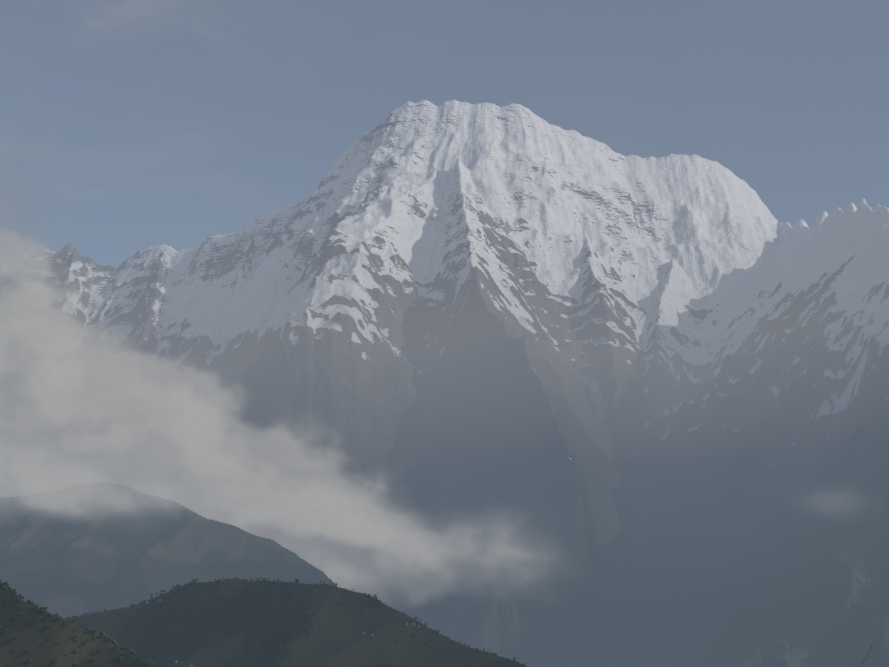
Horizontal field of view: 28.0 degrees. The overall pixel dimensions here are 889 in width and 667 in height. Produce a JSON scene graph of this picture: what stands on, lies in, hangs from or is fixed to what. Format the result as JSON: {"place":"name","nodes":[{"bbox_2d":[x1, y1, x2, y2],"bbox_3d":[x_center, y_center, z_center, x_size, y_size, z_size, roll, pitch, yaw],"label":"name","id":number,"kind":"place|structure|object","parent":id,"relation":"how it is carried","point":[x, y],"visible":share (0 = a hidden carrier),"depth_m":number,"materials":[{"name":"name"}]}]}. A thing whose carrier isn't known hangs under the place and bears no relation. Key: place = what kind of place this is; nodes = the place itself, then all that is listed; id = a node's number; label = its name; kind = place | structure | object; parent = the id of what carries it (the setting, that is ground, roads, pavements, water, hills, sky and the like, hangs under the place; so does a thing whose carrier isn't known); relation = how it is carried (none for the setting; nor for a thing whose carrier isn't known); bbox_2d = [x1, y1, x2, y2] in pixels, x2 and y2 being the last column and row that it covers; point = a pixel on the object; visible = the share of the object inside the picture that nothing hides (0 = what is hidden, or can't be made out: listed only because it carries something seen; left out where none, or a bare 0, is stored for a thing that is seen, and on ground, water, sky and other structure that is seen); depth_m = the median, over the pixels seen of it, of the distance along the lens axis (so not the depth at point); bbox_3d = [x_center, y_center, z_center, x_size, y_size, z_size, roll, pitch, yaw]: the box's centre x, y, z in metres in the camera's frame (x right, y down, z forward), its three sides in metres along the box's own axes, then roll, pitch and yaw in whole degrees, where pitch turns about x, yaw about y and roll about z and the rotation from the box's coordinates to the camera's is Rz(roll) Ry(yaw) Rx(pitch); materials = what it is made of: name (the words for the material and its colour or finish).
{"place":"outdoors","nodes":[
{"label":"outdoors","id":0,"kind":"place"},
{"bbox_2d":[0,586,150,666],"bbox_3d":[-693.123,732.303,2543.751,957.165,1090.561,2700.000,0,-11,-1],"label":"hill terrain","id":1,"kind":"structure","parent":0,"point":[32,638],"depth_m":3034.86,"materials":[{"name":"green plant"}]},
{"bbox_2d":[0,580,153,666],"bbox_3d":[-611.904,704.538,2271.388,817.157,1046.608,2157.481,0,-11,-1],"label":"hill trees","id":2,"kind":"object","parent":1,"relation":"on","point":[130,650],"visible":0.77,"depth_m":3055.58,"materials":[{"name":"green plant"}]},
{"bbox_2d":[0,500,335,618],"bbox_3d":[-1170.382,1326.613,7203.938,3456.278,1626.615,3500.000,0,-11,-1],"label":"hill terrain","id":3,"kind":"structure","parent":0,"point":[64,566],"depth_m":7664.75,"materials":[{"name":"grey"}]},
{"bbox_2d":[0,441,199,515],"bbox_3d":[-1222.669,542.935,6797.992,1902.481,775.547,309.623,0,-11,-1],"label":"cloud","id":4,"kind":"structure","parent":3,"relation":"on","point":[38,477],"depth_m":6809.90,"materials":[{"name":"white"}]},
{"bbox_2d":[65,577,525,666],"bbox_3d":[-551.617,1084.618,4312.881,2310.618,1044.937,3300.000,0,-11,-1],"label":"hill terrain","id":5,"kind":"structure","parent":0,"point":[331,641],"depth_m":4830.96,"materials":[{"name":"green plant"}]},
{"bbox_2d":[57,577,524,666],"bbox_3d":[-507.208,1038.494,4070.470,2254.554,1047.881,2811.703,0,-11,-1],"label":"hill trees","id":6,"kind":"object","parent":5,"relation":"on","point":[252,619],"visible":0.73,"depth_m":4928.84,"materials":[{"name":"green plant"}]},
{"bbox_2d":[0,0,888,267],"label":"sky","id":7,"kind":"structure","parent":0,"point":[182,124],"materials":[{"name":"blue"}]},
{"bbox_2d":[45,100,888,666],"bbox_3d":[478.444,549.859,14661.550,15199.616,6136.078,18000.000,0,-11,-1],"label":"massif","id":8,"kind":"object","parent":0,"point":[671,370],"depth_m":12397.77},
{"bbox_2d":[0,140,584,608],"bbox_3d":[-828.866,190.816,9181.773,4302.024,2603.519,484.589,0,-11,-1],"label":"cloud","id":9,"kind":"structure","parent":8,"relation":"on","point":[362,574],"depth_m":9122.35,"materials":[{"name":"white"}]},
{"bbox_2d":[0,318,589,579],"bbox_3d":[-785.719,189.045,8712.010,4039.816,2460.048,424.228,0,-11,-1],"label":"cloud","id":10,"kind":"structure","parent":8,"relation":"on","point":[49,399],"depth_m":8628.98,"materials":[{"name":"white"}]}
]}

